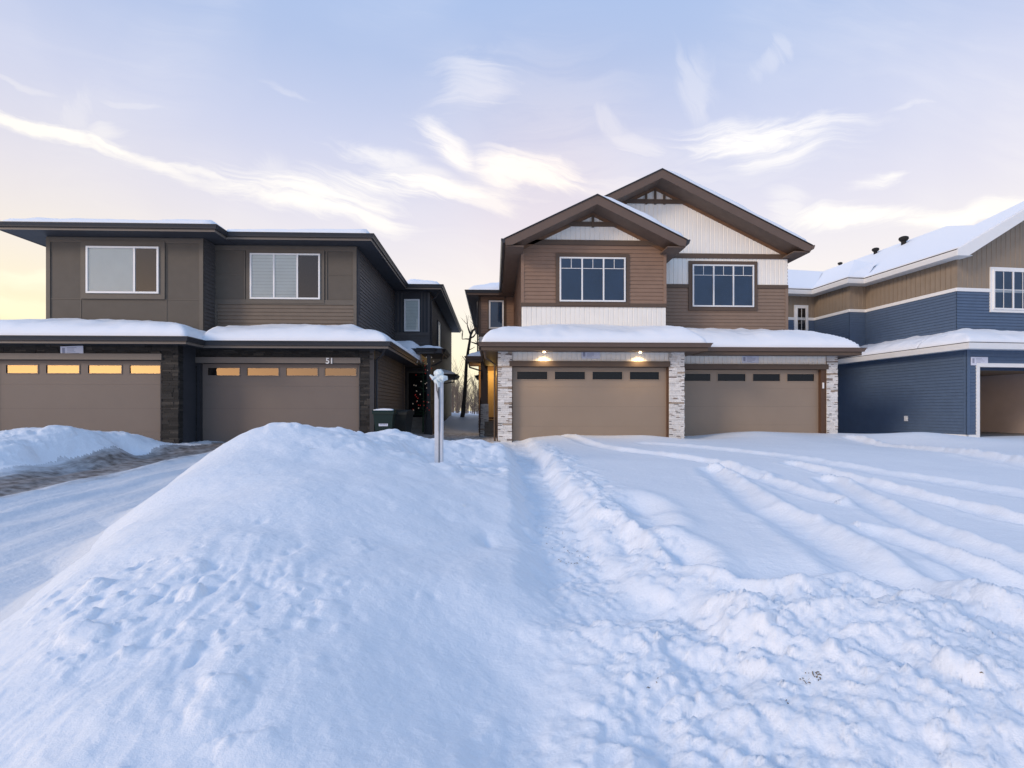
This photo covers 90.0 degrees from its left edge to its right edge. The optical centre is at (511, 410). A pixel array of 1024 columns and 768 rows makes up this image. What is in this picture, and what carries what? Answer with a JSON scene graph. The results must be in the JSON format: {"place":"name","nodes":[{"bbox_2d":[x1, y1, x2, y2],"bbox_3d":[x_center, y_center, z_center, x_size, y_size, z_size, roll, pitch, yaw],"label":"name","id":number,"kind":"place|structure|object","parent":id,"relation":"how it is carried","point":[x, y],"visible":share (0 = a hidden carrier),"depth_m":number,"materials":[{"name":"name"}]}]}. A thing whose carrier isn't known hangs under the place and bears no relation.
{"place":"outdoors","nodes":[
{"label":"outdoors","id":0,"kind":"place"},
{"bbox_2d":[0,442,225,622],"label":"driveway","id":1,"kind":"structure","parent":0,"point":[61,514],"depth_m":6.71,"materials":[{"name":"white snow"}]},
{"bbox_2d":[414,429,501,443],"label":"footpath","id":2,"kind":"structure","parent":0,"point":[449,435],"depth_m":21.01,"materials":[{"name":"white snow"}]},
{"bbox_2d":[394,410,413,432],"bbox_3d":[-3.517,0.487,16.314,0.620,1.005,0.735,0,0,10],"label":"wheeled bin","id":3,"kind":"object","parent":2,"relation":"on","point":[403,420],"visible":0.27,"depth_m":16.02,"materials":[{"name":"plastic"}]},
{"bbox_2d":[412,357,433,431],"bbox_3d":[-3.592,-0.631,20.543,0.873,3.022,0.481,0,0,10],"label":"tree","id":4,"kind":"object","parent":2,"relation":"on","point":[427,401],"visible":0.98,"depth_m":20.57,"materials":[{"name":"black plant"}]},
{"bbox_2d":[0,411,1023,767],"bbox_3d":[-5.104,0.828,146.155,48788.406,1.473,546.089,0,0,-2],"label":"snow field","id":5,"kind":"structure","parent":0,"point":[284,595],"depth_m":2.67,"materials":[{"name":"white snow"}]},
{"bbox_2d":[0,217,461,443],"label":"duplex house","id":6,"kind":"structure","parent":5,"relation":"on","point":[184,330],"depth_m":15.56,"materials":[{"name":"brown plastic"}]},
{"bbox_2d":[60,346,82,352],"bbox_3d":[-12.289,-1.662,14.296,0.629,0.282,0.008,0,0,-2],"label":"notice sheet","id":7,"kind":"object","parent":6,"relation":"attached to","point":[71,349],"visible":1,"depth_m":14.29,"materials":[{"name":"paper"}]},
{"bbox_2d":[0,360,159,440],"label":"garage door","id":8,"kind":"structure","parent":6,"relation":"in","point":[83,394],"depth_m":14.46,"materials":[{"name":"beige metal"}]},
{"bbox_2d":[81,241,165,298],"bbox_3d":[-12.042,-4.339,15.851,2.528,1.790,0.090,0,0,-2],"label":"window","id":9,"kind":"structure","parent":6,"relation":"in","point":[109,269],"depth_m":15.85,"materials":[{"name":"grey glass"}]},
{"bbox_2d":[203,364,358,441],"bbox_3d":[-6.964,-0.050,15.499,4.692,2.701,0.054,0,0,-2],"label":"garage door","id":10,"kind":"structure","parent":6,"relation":"in","point":[238,399],"depth_m":15.48,"materials":[{"name":"beige metal"}]},
{"bbox_2d":[246,249,324,303],"bbox_3d":[-7.377,-4.353,16.665,2.503,1.742,0.090,0,0,-2],"label":"window","id":11,"kind":"structure","parent":6,"relation":"in","point":[309,273],"depth_m":16.66,"materials":[{"name":"grey glass"}]},
{"bbox_2d":[404,299,419,330],"bbox_3d":[-4.513,-4.284,23.102,0.690,1.447,0.070,0,0,-2],"label":"window","id":12,"kind":"structure","parent":6,"relation":"in","point":[411,318],"depth_m":23.11,"materials":[{"name":"grey glass"}]},
{"bbox_2d":[407,371,426,416],"bbox_3d":[-4.234,-0.690,23.116,1.030,2.140,0.060,0,0,-2],"label":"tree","id":13,"kind":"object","parent":6,"relation":"in","point":[413,381],"depth_m":23.10,"materials":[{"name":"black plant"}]},
{"bbox_2d":[437,320,440,346],"bbox_3d":[-3.782,-3.670,26.484,0.090,1.860,0.960,0,0,-2],"label":"window","id":14,"kind":"structure","parent":6,"relation":"in","point":[438,323],"depth_m":26.21,"materials":[{"name":"white plastic"}]},
{"bbox_2d":[372,408,396,431],"bbox_3d":[-3.778,0.452,15.205,0.620,1.021,0.735,0,0,-6],"label":"wheeled bin","id":15,"kind":"object","parent":5,"relation":"on","point":[384,418],"visible":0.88,"depth_m":14.90,"materials":[{"name":"green plastic"}]},
{"bbox_2d":[429,369,447,462],"bbox_3d":[-1.157,0.246,8.246,0.300,1.815,0.198,0,0,22],"label":"utility post","id":16,"kind":"object","parent":5,"relation":"on","point":[439,378],"visible":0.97,"depth_m":8.20,"materials":[{"name":"white paint"}]},
{"bbox_2d":[451,382,461,408],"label":"sapling","id":17,"kind":"object","parent":5,"relation":"on","point":[455,394],"visible":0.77,"depth_m":43.25,"materials":[{"name":"brown plant"}]},
{"bbox_2d":[451,358,462,412],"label":"sapling","id":18,"kind":"object","parent":5,"relation":"on","point":[457,385],"visible":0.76,"depth_m":42.89,"materials":[{"name":"brown plant"}]},
{"bbox_2d":[452,381,461,412],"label":"sapling","id":19,"kind":"object","parent":5,"relation":"on","point":[453,400],"visible":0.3,"depth_m":46.67,"materials":[{"name":"brown plant"}]},
{"bbox_2d":[452,380,468,412],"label":"sapling","id":20,"kind":"object","parent":5,"relation":"on","point":[457,395],"visible":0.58,"depth_m":46.05,"materials":[{"name":"brown plant"}]},
{"bbox_2d":[457,364,472,413],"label":"sapling","id":21,"kind":"object","parent":5,"relation":"on","point":[467,404],"visible":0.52,"depth_m":41.93,"materials":[{"name":"brown plant"}]},
{"bbox_2d":[460,315,476,416],"bbox_3d":[-2.738,-2.874,32.803,1.254,7.018,1.086,0,0,-16],"label":"bare tree","id":22,"kind":"object","parent":5,"relation":"on","point":[463,409],"visible":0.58,"depth_m":32.84,"materials":[{"name":"brown plant"}]},
{"bbox_2d":[466,377,477,412],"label":"sapling","id":23,"kind":"object","parent":5,"relation":"on","point":[473,394],"visible":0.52,"depth_m":44.34,"materials":[{"name":"brown plant"}]},
{"bbox_2d":[467,372,478,413],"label":"sapling","id":24,"kind":"object","parent":5,"relation":"on","point":[475,393],"visible":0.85,"depth_m":43.28,"materials":[{"name":"brown plant"}]},
{"bbox_2d":[464,168,866,442],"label":"duplex house","id":25,"kind":"structure","parent":5,"relation":"on","point":[663,292],"depth_m":17.60,"materials":[{"name":"wood"}]},
{"bbox_2d":[488,371,493,416],"bbox_3d":[-0.762,-0.770,24.238,0.737,2.200,0.040,0,0,-2],"label":"front door","id":26,"kind":"structure","parent":25,"relation":"in","point":[490,373],"depth_m":24.21,"materials":[{"name":"glass"}]},
{"bbox_2d":[488,299,504,329],"bbox_3d":[-0.742,-4.524,24.242,0.798,1.436,0.090,0,0,-2],"label":"window","id":27,"kind":"structure","parent":25,"relation":"in","point":[496,308],"depth_m":24.25,"materials":[{"name":"blue glass"}]},
{"bbox_2d":[513,367,665,440],"bbox_3d":[2.463,-0.113,16.229,4.899,2.487,0.054,0,0,-2],"label":"garage door","id":28,"kind":"structure","parent":25,"relation":"in","point":[547,401],"depth_m":16.22,"materials":[{"name":"brown metal"}]},
{"bbox_2d":[581,352,599,358],"bbox_3d":[2.470,-1.747,16.070,0.580,0.250,0.008,0,0,-2],"label":"notice sheet","id":29,"kind":"object","parent":25,"relation":"attached to","point":[590,355],"visible":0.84,"depth_m":16.07,"materials":[{"name":"paper"}]},
{"bbox_2d":[556,253,628,305],"bbox_3d":[2.777,-4.504,17.661,2.543,1.787,0.090,0,0,-2],"label":"window","id":30,"kind":"structure","parent":25,"relation":"in","point":[581,279],"depth_m":17.66,"materials":[{"name":"blue glass"}]},
{"bbox_2d":[688,261,756,310],"bbox_3d":[7.847,-4.622,19.038,2.593,1.843,0.090,0,0,-2],"label":"window","id":31,"kind":"structure","parent":25,"relation":"in","point":[713,285],"depth_m":19.04,"materials":[{"name":"blue glass"}]},
{"bbox_2d":[742,356,758,362],"bbox_3d":[8.109,-1.728,17.418,0.580,0.250,0.008,0,0,-2],"label":"notice sheet","id":32,"kind":"object","parent":25,"relation":"attached to","point":[750,359],"visible":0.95,"depth_m":17.41,"materials":[{"name":"paper"}]},
{"bbox_2d":[684,370,817,435],"bbox_3d":[8.131,-0.127,17.577,4.860,2.515,0.054,0,0,-2],"label":"garage door","id":33,"kind":"structure","parent":25,"relation":"in","point":[797,389],"depth_m":17.57,"materials":[{"name":"brown metal"}]},
{"bbox_2d":[787,201,1023,436],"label":"duplex house","id":34,"kind":"structure","parent":5,"relation":"on","point":[923,319],"depth_m":20.44,"materials":[{"name":"blue"}]},
{"bbox_2d":[794,305,807,330],"bbox_3d":[14.470,-4.548,25.617,0.757,1.421,0.098,0,0,-7],"label":"window","id":35,"kind":"structure","parent":34,"relation":"in","point":[801,311],"depth_m":25.61,"materials":[{"name":"white plastic"}]},
{"bbox_2d":[971,357,987,364],"bbox_3d":[16.236,-1.705,17.785,0.673,0.290,0.008,0,0,-7],"label":"notice sheet","id":36,"kind":"object","parent":34,"relation":"attached to","point":[975,360],"visible":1,"depth_m":17.78,"materials":[{"name":"paper"}]},
{"bbox_2d":[989,267,1023,312],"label":"window","id":37,"kind":"structure","parent":34,"relation":"in","point":[1001,278],"depth_m":19.64,"materials":[{"name":"white plastic"}]},
{"bbox_2d":[0,0,1023,410],"label":"sky","id":38,"kind":"structure","parent":0,"point":[443,131],"materials":[{"name":"blue"}]},
{"bbox_2d":[310,448,982,703],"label":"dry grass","id":39,"kind":"structure","parent":0,"point":[799,678],"depth_m":2.10,"materials":[{"name":"plant"}]}
]}

